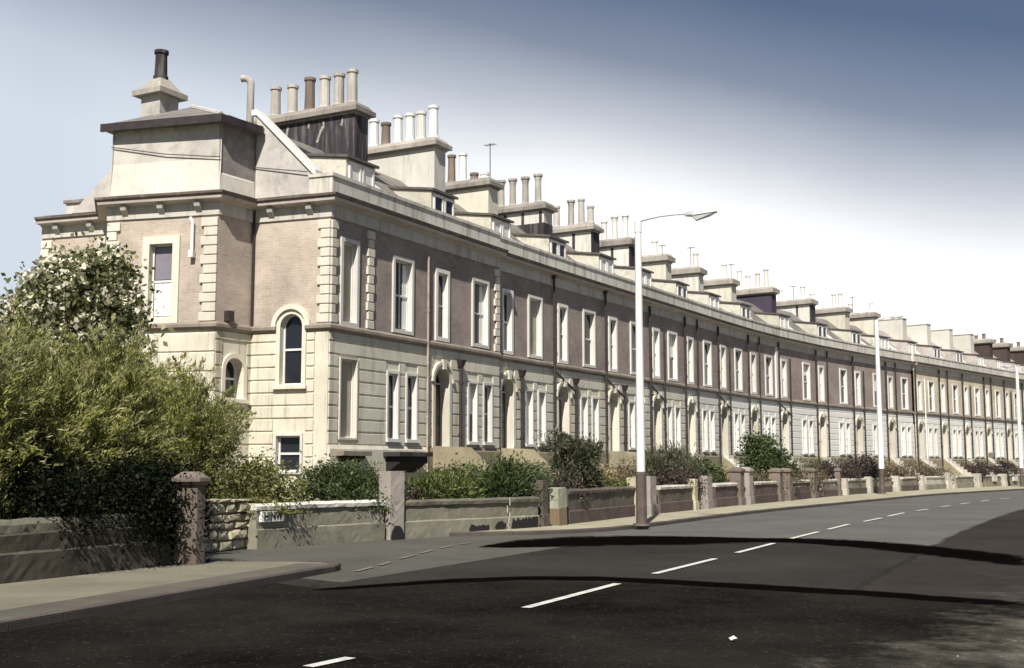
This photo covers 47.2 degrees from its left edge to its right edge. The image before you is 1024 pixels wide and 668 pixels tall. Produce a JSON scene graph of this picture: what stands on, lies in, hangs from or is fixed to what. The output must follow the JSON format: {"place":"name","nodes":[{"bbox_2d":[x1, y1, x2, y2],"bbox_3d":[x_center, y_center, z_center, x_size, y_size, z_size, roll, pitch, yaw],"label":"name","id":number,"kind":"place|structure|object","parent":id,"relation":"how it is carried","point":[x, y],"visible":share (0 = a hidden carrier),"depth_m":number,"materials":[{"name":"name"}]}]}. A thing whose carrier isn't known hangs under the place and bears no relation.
{"place":"outdoors","nodes":[
{"label":"outdoors","id":0,"kind":"place"},
{"bbox_2d":[0,563,329,619],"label":"pavement","id":1,"kind":"structure","parent":0,"point":[12,613],"depth_m":14.86,"materials":[{"name":"concrete"}]},
{"bbox_2d":[0,561,336,621],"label":"pavement","id":2,"kind":"structure","parent":0,"point":[23,594],"depth_m":16.34,"materials":[{"name":"concrete"}]},
{"bbox_2d":[0,512,170,583],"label":"garden wall","id":3,"kind":"structure","parent":2,"relation":"on","point":[31,554],"depth_m":17.12,"materials":[{"name":"stone"}]},
{"bbox_2d":[87,441,242,566],"bbox_3d":[-6.209,2.815,19.730,3.190,2.060,2.858,0,-6,0],"label":"dark shrub","id":4,"kind":"object","parent":2,"relation":"on","point":[177,468],"visible":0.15,"depth_m":19.43,"materials":[{"name":"green plant"}]},
{"bbox_2d":[171,471,210,564],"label":"gate pier","id":5,"kind":"structure","parent":2,"relation":"on","point":[190,536],"depth_m":19.18,"materials":[{"name":"grey stone"}]},
{"bbox_2d":[171,532,592,581],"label":"side lane","id":6,"kind":"structure","parent":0,"point":[351,557],"depth_m":22.86,"materials":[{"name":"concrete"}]},
{"bbox_2d":[172,497,258,552],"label":"rubble wall","id":7,"kind":"structure","parent":6,"relation":"on","point":[232,534],"depth_m":23.55,"materials":[{"name":"stone"}]},
{"bbox_2d":[246,499,385,549],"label":"garden wall","id":8,"kind":"structure","parent":6,"relation":"on","point":[332,522],"depth_m":25.47,"materials":[{"name":"concrete"}]},
{"bbox_2d":[379,471,404,539],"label":"gate pier","id":9,"kind":"structure","parent":6,"relation":"on","point":[393,482],"depth_m":27.20,"materials":[{"name":"stone"}]},
{"bbox_2d":[404,496,539,538],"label":"garden wall","id":10,"kind":"structure","parent":6,"relation":"on","point":[427,518],"depth_m":28.86,"materials":[{"name":"stone"}]},
{"bbox_2d":[0,0,1023,346],"label":"sky","id":11,"kind":"structure","parent":0,"point":[867,151],"materials":[{"name":"blue"}]},
{"bbox_2d":[488,486,1023,530],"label":"pavement","id":12,"kind":"structure","parent":0,"point":[681,515],"depth_m":45.56,"materials":[{"name":"concrete"}]},
{"bbox_2d":[533,480,549,526],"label":"gate pier","id":13,"kind":"structure","parent":12,"relation":"on","point":[544,517],"depth_m":31.38,"materials":[{"name":"stone"}]},
{"bbox_2d":[548,487,566,525],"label":"gate pier","id":14,"kind":"structure","parent":12,"relation":"on","point":[557,510],"depth_m":31.79,"materials":[{"name":"stone"}]},
{"bbox_2d":[566,486,635,523],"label":"garden wall","id":15,"kind":"structure","parent":12,"relation":"on","point":[614,502],"depth_m":34.82,"materials":[{"name":"concrete"}]},
{"bbox_2d":[633,476,657,514],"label":"gate pier","id":16,"kind":"structure","parent":12,"relation":"on","point":[652,504],"depth_m":38.94,"materials":[{"name":"stone"}]},
{"bbox_2d":[633,208,716,525],"bbox_3d":[4.455,0.871,31.989,2.420,8.633,0.480,-1,-7,12],"label":"street lamp","id":17,"kind":"object","parent":12,"relation":"on","point":[641,486],"visible":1,"depth_m":32.09,"materials":[{"name":"grey metal"}]},
{"bbox_2d":[656,484,693,513],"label":"garden wall","id":18,"kind":"structure","parent":12,"relation":"on","point":[674,498],"depth_m":41.24,"materials":[{"name":"stone"}]},
{"bbox_2d":[698,476,713,508],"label":"gate pier","id":19,"kind":"structure","parent":12,"relation":"on","point":[705,498],"depth_m":44.42,"materials":[{"name":"stone"}]},
{"bbox_2d":[712,482,737,507],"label":"garden wall","id":20,"kind":"structure","parent":12,"relation":"on","point":[727,496],"depth_m":46.55,"materials":[{"name":"stone"}]},
{"bbox_2d":[727,467,745,504],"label":"gate pier","id":21,"kind":"structure","parent":12,"relation":"on","point":[736,474],"depth_m":48.28,"materials":[{"name":"brown stone"}]},
{"bbox_2d":[753,481,777,503],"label":"garden wall","id":22,"kind":"structure","parent":12,"relation":"on","point":[764,491],"depth_m":51.40,"materials":[{"name":"stone"}]},
{"bbox_2d":[874,315,902,493],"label":"street lamp","id":23,"kind":"object","parent":12,"relation":"on","point":[880,429],"visible":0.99,"depth_m":68.03,"materials":[{"name":"grey metal"}]},
{"bbox_2d":[1000,365,1023,486],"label":"street lamp","id":24,"kind":"object","parent":12,"relation":"on","point":[1021,464],"visible":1,"depth_m":91.49,"materials":[{"name":"grey metal"}]},
{"bbox_2d":[591,490,1023,545],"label":"road","id":25,"kind":"structure","parent":0,"point":[935,523],"depth_m":36.18,"materials":[{"name":"grey asphalt"}]},
{"bbox_2d":[0,560,340,631],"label":"kerb","id":26,"kind":"structure","parent":25,"relation":"on","point":[99,609],"depth_m":14.61,"materials":[{"name":"concrete"}]},
{"bbox_2d":[0,580,1023,667],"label":"road patch","id":27,"kind":"object","parent":25,"relation":"on","point":[488,624],"visible":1,"depth_m":12.14,"materials":[{"name":"grey asphalt"}]},
{"bbox_2d":[314,542,919,589],"bbox_3d":[3.534,4.044,20.742,10.687,0.001,13.455,-2,-7,19],"label":"road patch","id":28,"kind":"object","parent":25,"relation":"on","point":[812,565],"visible":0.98,"depth_m":20.12,"materials":[{"name":"grey asphalt"}]},
{"bbox_2d":[304,498,1004,666],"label":"road marking","id":29,"kind":"object","parent":25,"relation":"on","point":[528,606],"visible":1,"depth_m":16.05,"materials":[{"name":"paint"}]},
{"bbox_2d":[320,576,1023,605],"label":"road patch","id":30,"kind":"object","parent":25,"relation":"on","point":[840,591],"visible":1,"depth_m":16.53,"materials":[{"name":"asphalt"}]},
{"bbox_2d":[449,488,1023,536],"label":"kerb","id":31,"kind":"structure","parent":25,"relation":"on","point":[562,531],"depth_m":34.81,"materials":[{"name":"concrete"}]},
{"bbox_2d":[482,536,1023,564],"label":"road patch","id":32,"kind":"object","parent":25,"relation":"on","point":[996,558],"visible":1,"depth_m":25.72,"materials":[{"name":"asphalt"}]},
{"bbox_2d":[847,509,1023,603],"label":"road patch","id":33,"kind":"object","parent":25,"relation":"on","point":[929,575],"visible":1,"depth_m":18.90,"materials":[{"name":"asphalt"}]},
{"bbox_2d":[907,619,1023,667],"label":"road","id":34,"kind":"structure","parent":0,"point":[1019,643],"depth_m":10.60,"materials":[{"name":"asphalt"}]},
{"label":"ground","id":35,"kind":"structure","parent":0,"visible":0},
{"bbox_2d":[0,325,80,517],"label":"feathery bush","id":36,"kind":"object","parent":35,"relation":"on","point":[14,399],"visible":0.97,"depth_m":17.54,"materials":[{"name":"green plant"}]},
{"bbox_2d":[0,298,170,490],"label":"feathery bush","id":37,"kind":"object","parent":35,"relation":"on","point":[82,414],"visible":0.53,"depth_m":19.02,"materials":[{"name":"green plant"}]},
{"bbox_2d":[0,224,174,401],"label":"flowering tree","id":38,"kind":"object","parent":35,"relation":"on","point":[93,290],"visible":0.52,"depth_m":27.09,"materials":[{"name":"green plant"}]},
{"bbox_2d":[40,319,188,470],"bbox_3d":[-7.493,1.817,20.658,3.733,4.238,3.202,0,-6,0],"label":"feathery bush","id":39,"kind":"object","parent":35,"relation":"on","point":[127,367],"visible":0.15,"depth_m":20.33,"materials":[{"name":"green plant"}]},
{"label":"garden ground","id":40,"kind":"structure","parent":0,"visible":0},
{"bbox_2d":[0,427,156,573],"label":"dark shrub","id":41,"kind":"object","parent":40,"relation":"on","point":[32,493],"visible":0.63,"depth_m":17.44,"materials":[{"name":"green plant"}]},
{"bbox_2d":[22,425,196,569],"bbox_3d":[-6.740,2.598,18.805,3.641,2.289,2.782,0,-6,0],"label":"dark shrub","id":42,"kind":"object","parent":40,"relation":"on","point":[131,483],"visible":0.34,"depth_m":18.53,"materials":[{"name":"green plant"}]},
{"bbox_2d":[135,348,256,496],"bbox_3d":[-7.400,2.358,24.909,3.747,4.112,3.138,0,-6,0],"label":"feathery bush","id":43,"kind":"object","parent":40,"relation":"on","point":[206,426],"visible":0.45,"depth_m":24.66,"materials":[{"name":"green plant"}]},
{"bbox_2d":[34,49,436,500],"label":"end house","id":44,"kind":"structure","parent":40,"relation":"on","point":[284,254],"depth_m":33.80,"materials":[{"name":"beige paint"}]},
{"bbox_2d":[140,235,180,323],"bbox_3d":[-9.948,-1.501,33.471,1.180,2.560,0.415,-2,-7,15],"label":"window","id":45,"kind":"structure","parent":44,"relation":"in","point":[162,253],"depth_m":33.44,"materials":[{"name":"white paint"}]},
{"bbox_2d":[220,353,249,403],"bbox_3d":[-7.976,1.256,33.242,0.470,1.410,1.080,-4,-8,31],"label":"arched window","id":46,"kind":"structure","parent":44,"relation":"in","point":[233,367],"depth_m":33.48,"materials":[{"name":"white paint"}]},
{"bbox_2d":[273,433,302,473],"bbox_3d":[-6.281,3.381,33.125,0.944,1.140,0.366,-3,-7,28],"label":"basement window","id":47,"kind":"structure","parent":44,"relation":"in","point":[287,446],"depth_m":33.19,"materials":[{"name":"white paint"}]},
{"bbox_2d":[271,304,310,389],"bbox_3d":[-6.260,0.367,33.434,1.260,2.420,0.370,-2,-7,20],"label":"arched window","id":48,"kind":"structure","parent":44,"relation":"in","point":[290,320],"depth_m":33.52,"materials":[{"name":"white paint"}]},
{"bbox_2d":[337,356,358,439],"bbox_3d":[-4.762,1.853,33.627,0.210,2.350,0.880,-3,-7,28],"label":"blind window","id":49,"kind":"structure","parent":44,"relation":"in","point":[348,367],"depth_m":33.81,"materials":[{"name":"white paint"}]},
{"bbox_2d":[339,237,359,327],"bbox_3d":[-4.782,-1.486,34.006,0.240,2.550,0.900,-3,-7,28],"label":"blind window","id":50,"kind":"structure","parent":44,"relation":"in","point":[349,290],"depth_m":34.18,"materials":[{"name":"white paint"}]},
{"bbox_2d":[385,370,401,441],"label":"window","id":51,"kind":"structure","parent":44,"relation":"in","point":[392,396],"depth_m":35.77,"materials":[{"name":"white paint"}]},
{"bbox_2d":[391,255,414,335],"bbox_3d":[-3.462,-1.188,36.470,0.240,2.390,1.170,-3,-7,28],"label":"window","id":52,"kind":"structure","parent":44,"relation":"in","point":[402,268],"depth_m":36.68,"materials":[{"name":"white paint"}]},
{"bbox_2d":[404,373,420,442],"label":"window","id":53,"kind":"structure","parent":44,"relation":"in","point":[411,379],"depth_m":36.69,"materials":[{"name":"white paint"}]},
{"bbox_2d":[191,442,319,515],"bbox_3d":[-5.479,3.025,24.978,2.514,1.636,3.317,-2,-7,18],"label":"hedge","id":54,"kind":"object","parent":40,"relation":"on","point":[238,484],"visible":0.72,"depth_m":24.73,"materials":[{"name":"green plant"}]},
{"bbox_2d":[289,453,393,509],"bbox_3d":[-3.903,3.458,27.512,2.449,1.327,3.232,0,-6,0],"label":"hedge","id":55,"kind":"object","parent":40,"relation":"on","point":[340,482],"visible":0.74,"depth_m":26.79,"materials":[{"name":"green plant"}]},
{"bbox_2d":[368,105,508,474],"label":"terrace house","id":56,"kind":"structure","parent":40,"relation":"on","point":[465,355],"depth_m":40.18,"materials":[{"name":"beige paint"}]},
{"bbox_2d":[434,268,449,342],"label":"window","id":57,"kind":"structure","parent":56,"relation":"in","point":[441,323],"depth_m":38.69,"materials":[{"name":"white paint"}]},
{"bbox_2d":[430,359,454,447],"bbox_3d":[-2.405,2.334,38.165,0.550,2.990,1.360,-3,-7,28],"label":"front door","id":58,"kind":"structure","parent":56,"relation":"in","point":[442,378],"depth_m":38.48,"materials":[{"name":"paint"}]},
{"bbox_2d":[467,380,480,444],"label":"window","id":59,"kind":"structure","parent":56,"relation":"in","point":[472,386],"depth_m":40.01,"materials":[{"name":"white paint"}]},
{"bbox_2d":[471,277,489,348],"bbox_3d":[-1.172,-0.710,40.712,0.240,2.390,1.170,-3,-7,28],"label":"window","id":60,"kind":"structure","parent":56,"relation":"in","point":[480,289],"depth_m":40.95,"materials":[{"name":"white paint"}]},
{"bbox_2d":[482,382,495,444],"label":"window","id":61,"kind":"structure","parent":56,"relation":"in","point":[487,388],"depth_m":40.93,"materials":[{"name":"white paint"}]},
{"bbox_2d":[404,463,485,506],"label":"shrub","id":62,"kind":"object","parent":40,"relation":"on","point":[440,486],"visible":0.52,"depth_m":29.24,"materials":[{"name":"green plant"}]},
{"bbox_2d":[414,453,508,497],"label":"shrub","id":63,"kind":"object","parent":40,"relation":"on","point":[467,467],"visible":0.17,"depth_m":31.46,"materials":[{"name":"green plant"}]},
{"bbox_2d":[445,143,559,486],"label":"terrace house","id":64,"kind":"structure","parent":40,"relation":"on","point":[526,364],"depth_m":44.28,"materials":[{"name":"beige paint"}]},
{"bbox_2d":[501,288,513,354],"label":"window","id":65,"kind":"structure","parent":64,"relation":"in","point":[507,296],"depth_m":43.04,"materials":[{"name":"white paint"}]},
{"bbox_2d":[498,370,517,448],"bbox_3d":[-0.290,2.823,42.503,0.550,2.990,1.360,-4,-7,29],"label":"front door","id":66,"kind":"structure","parent":64,"relation":"in","point":[508,386],"depth_m":42.83,"materials":[{"name":"paint"}]},
{"bbox_2d":[524,388,535,446],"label":"window","id":67,"kind":"structure","parent":64,"relation":"in","point":[528,393],"depth_m":44.07,"materials":[{"name":"white paint"}]},
{"bbox_2d":[527,294,542,359],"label":"window","id":68,"kind":"structure","parent":64,"relation":"in","point":[534,303],"depth_m":45.02,"materials":[{"name":"white paint"}]},
{"bbox_2d":[537,390,546,446],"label":"window","id":69,"kind":"structure","parent":64,"relation":"in","point":[541,395],"depth_m":45.00,"materials":[{"name":"white paint"}]},
{"bbox_2d":[455,445,566,503],"bbox_3d":[0.020,3.816,31.769,3.108,1.642,3.492,0,-6,0],"label":"shrub","id":70,"kind":"object","parent":40,"relation":"on","point":[510,479],"visible":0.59,"depth_m":31.18,"materials":[{"name":"green plant"}]},
{"bbox_2d":[497,173,610,472],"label":"terrace house","id":71,"kind":"structure","parent":40,"relation":"on","point":[578,289],"depth_m":48.40,"materials":[{"name":"beige paint"}]},
{"bbox_2d":[557,303,568,363],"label":"window","id":72,"kind":"structure","parent":71,"relation":"in","point":[562,310],"depth_m":46.96,"materials":[{"name":"white paint"}]},
{"bbox_2d":[556,378,572,434],"bbox_3d":[1.910,3.266,46.438,0.550,2.990,1.360,-4,-7,30],"label":"front door","id":73,"kind":"structure","parent":71,"relation":"in","point":[564,394],"depth_m":46.80,"materials":[{"name":"beige stone"}]},
{"bbox_2d":[580,395,588,441],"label":"window","id":74,"kind":"structure","parent":71,"relation":"in","point":[584,413],"depth_m":48.20,"materials":[{"name":"white paint"}]},
{"bbox_2d":[582,309,595,367],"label":"window","id":75,"kind":"structure","parent":71,"relation":"in","point":[588,317],"depth_m":49.13,"materials":[{"name":"white paint"}]},
{"bbox_2d":[591,396,599,445],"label":"window","id":76,"kind":"structure","parent":71,"relation":"in","point":[595,415],"depth_m":49.11,"materials":[{"name":"white paint"}]},
{"bbox_2d":[532,425,613,488],"bbox_3d":[2.085,4.028,36.703,3.103,2.335,1.792,5,-8,-35],"label":"spiky shrub","id":77,"kind":"object","parent":40,"relation":"on","point":[581,453],"visible":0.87,"depth_m":36.41,"materials":[{"name":"green plant"}]},
{"bbox_2d":[550,198,654,475],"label":"terrace house","id":78,"kind":"structure","parent":40,"relation":"on","point":[581,236],"depth_m":51.97,"materials":[{"name":"beige paint"}]},
{"bbox_2d":[603,385,621,451],"bbox_3d":[4.264,3.727,50.524,0.550,2.990,1.360,-4,-7,30],"label":"front door","id":79,"kind":"structure","parent":78,"relation":"in","point":[614,397],"depth_m":50.85,"materials":[{"name":"beige stone"}]},
{"bbox_2d":[608,316,617,372],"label":"window","id":80,"kind":"structure","parent":78,"relation":"in","point":[612,321],"depth_m":51.04,"materials":[{"name":"white paint"}]},
{"bbox_2d":[628,401,635,449],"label":"window","id":81,"kind":"structure","parent":78,"relation":"in","point":[631,404],"depth_m":52.24,"materials":[{"name":"white paint"}]},
{"bbox_2d":[585,214,689,467],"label":"terrace house","id":82,"kind":"structure","parent":40,"relation":"on","point":[667,311],"depth_m":56.25,"materials":[{"name":"beige paint"}]},
{"bbox_2d":[652,327,660,378],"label":"window","id":83,"kind":"structure","parent":82,"relation":"in","point":[656,362],"depth_m":55.10,"materials":[{"name":"white paint"}]},
{"bbox_2d":[652,391,663,450],"bbox_3d":[6.638,4.183,54.571,0.550,2.990,1.360,-4,-7,30],"label":"front door","id":84,"kind":"structure","parent":82,"relation":"in","point":[657,402],"depth_m":54.92,"materials":[{"name":"beige stone"}]},
{"bbox_2d":[667,331,677,381],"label":"window","id":85,"kind":"structure","parent":82,"relation":"in","point":[672,337],"depth_m":56.95,"materials":[{"name":"white paint"}]},
{"bbox_2d":[628,438,711,481],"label":"shrub","id":86,"kind":"object","parent":40,"relation":"on","point":[674,456],"visible":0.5,"depth_m":45.01,"materials":[{"name":"green plant"}]},
{"bbox_2d":[602,245,751,475],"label":"terrace house","id":87,"kind":"structure","parent":40,"relation":"on","point":[732,330],"depth_m":64.09,"materials":[{"name":"beige paint"}]},
{"bbox_2d":[721,401,729,455],"bbox_3d":[11.182,5.064,62.395,0.550,2.990,1.360,-4,-7,30],"label":"front door","id":88,"kind":"structure","parent":87,"relation":"in","point":[725,411],"depth_m":62.72,"materials":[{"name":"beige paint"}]},
{"bbox_2d":[734,348,742,391],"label":"window","id":89,"kind":"structure","parent":87,"relation":"in","point":[738,364],"depth_m":65.09,"materials":[{"name":"white paint"}]},
{"bbox_2d":[634,237,722,472],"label":"terrace house","id":90,"kind":"structure","parent":40,"relation":"on","point":[701,321],"depth_m":60.12,"materials":[{"name":"beige paint"}]},
{"bbox_2d":[686,336,694,384],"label":"window","id":91,"kind":"structure","parent":90,"relation":"in","point":[689,340],"depth_m":58.85,"materials":[{"name":"white paint"}]},
{"bbox_2d":[687,396,697,453],"bbox_3d":[8.809,4.606,58.324,0.550,2.990,1.360,-4,-7,30],"label":"front door","id":92,"kind":"structure","parent":90,"relation":"in","point":[691,403],"depth_m":58.66,"materials":[{"name":"beige stone"}]},
{"bbox_2d":[702,340,711,386],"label":"window","id":93,"kind":"structure","parent":90,"relation":"in","point":[707,345],"depth_m":61.06,"materials":[{"name":"white paint"}]},
{"bbox_2d":[646,463,721,492],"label":"hedge","id":94,"kind":"object","parent":40,"relation":"on","point":[676,477],"visible":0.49,"depth_m":42.99,"materials":[{"name":"green plant"}]},
{"bbox_2d":[696,458,729,482],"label":"shrub","id":95,"kind":"object","parent":40,"relation":"on","point":[719,474],"visible":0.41,"depth_m":48.24,"materials":[{"name":"green plant"}]},
{"bbox_2d":[703,264,781,448],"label":"terrace house","id":96,"kind":"structure","parent":40,"relation":"on","point":[762,338],"depth_m":68.41,"materials":[{"name":"beige paint"}]},
{"bbox_2d":[734,424,804,479],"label":"bush","id":97,"kind":"object","parent":40,"relation":"on","point":[761,452],"visible":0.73,"depth_m":57.81,"materials":[{"name":"green plant"}]},
{"bbox_2d":[728,264,818,475],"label":"terrace house","id":98,"kind":"structure","parent":40,"relation":"on","point":[797,403],"depth_m":72.86,"materials":[{"name":"beige paint"}]},
{"bbox_2d":[778,408,790,455],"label":"front door","id":99,"kind":"structure","parent":98,"relation":"in","point":[785,416],"depth_m":70.67,"materials":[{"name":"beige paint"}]},
{"bbox_2d":[716,286,855,468],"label":"terrace house","id":100,"kind":"structure","parent":40,"relation":"on","point":[834,407],"depth_m":77.26,"materials":[{"name":"beige paint"}]},
{"bbox_2d":[819,412,827,456],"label":"front door","id":101,"kind":"structure","parent":100,"relation":"in","point":[823,420],"depth_m":75.30,"materials":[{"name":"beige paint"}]},
{"bbox_2d":[746,293,888,465],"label":"terrace house","id":102,"kind":"structure","parent":40,"relation":"on","point":[863,384],"depth_m":81.31,"materials":[{"name":"beige paint"}]},
{"bbox_2d":[804,456,868,483],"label":"hedge","id":103,"kind":"object","parent":40,"relation":"on","point":[848,471],"visible":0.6,"depth_m":66.23,"materials":[{"name":"green plant"}]},
{"bbox_2d":[833,446,890,477],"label":"hedge","id":104,"kind":"object","parent":40,"relation":"on","point":[871,468],"visible":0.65,"depth_m":70.89,"materials":[{"name":"green plant"}]},
{"bbox_2d":[814,317,942,474],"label":"terrace house","id":105,"kind":"structure","parent":40,"relation":"on","point":[926,430],"depth_m":88.67,"materials":[{"name":"beige paint"}]},
{"bbox_2d":[848,297,919,476],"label":"terrace house","id":106,"kind":"structure","parent":40,"relation":"on","point":[899,412],"depth_m":85.28,"materials":[{"name":"beige paint"}]},
{"bbox_2d":[872,458,923,480],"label":"hedge","id":107,"kind":"object","parent":40,"relation":"on","point":[899,471],"visible":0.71,"depth_m":77.18,"materials":[{"name":"green plant"}]},
{"bbox_2d":[850,323,974,481],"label":"terrace house","id":108,"kind":"structure","parent":40,"relation":"on","point":[951,416],"depth_m":92.22,"materials":[{"name":"beige paint"}]},
{"bbox_2d":[931,328,996,480],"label":"terrace house","id":109,"kind":"structure","parent":40,"relation":"on","point":[972,410],"depth_m":95.98,"materials":[{"name":"beige paint"}]},
{"bbox_2d":[911,333,1017,480],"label":"terrace house","id":110,"kind":"structure","parent":40,"relation":"on","point":[993,411],"depth_m":99.61,"materials":[{"name":"beige paint"}]},
{"bbox_2d":[911,334,1023,473],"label":"terrace house","id":111,"kind":"structure","parent":40,"relation":"on","point":[983,346],"depth_m":103.05,"materials":[{"name":"beige paint"}]},
{"bbox_2d":[992,338,1023,446],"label":"terrace house","id":112,"kind":"structure","parent":40,"relation":"on","point":[1001,349],"depth_m":110.09,"materials":[{"name":"beige paint"}]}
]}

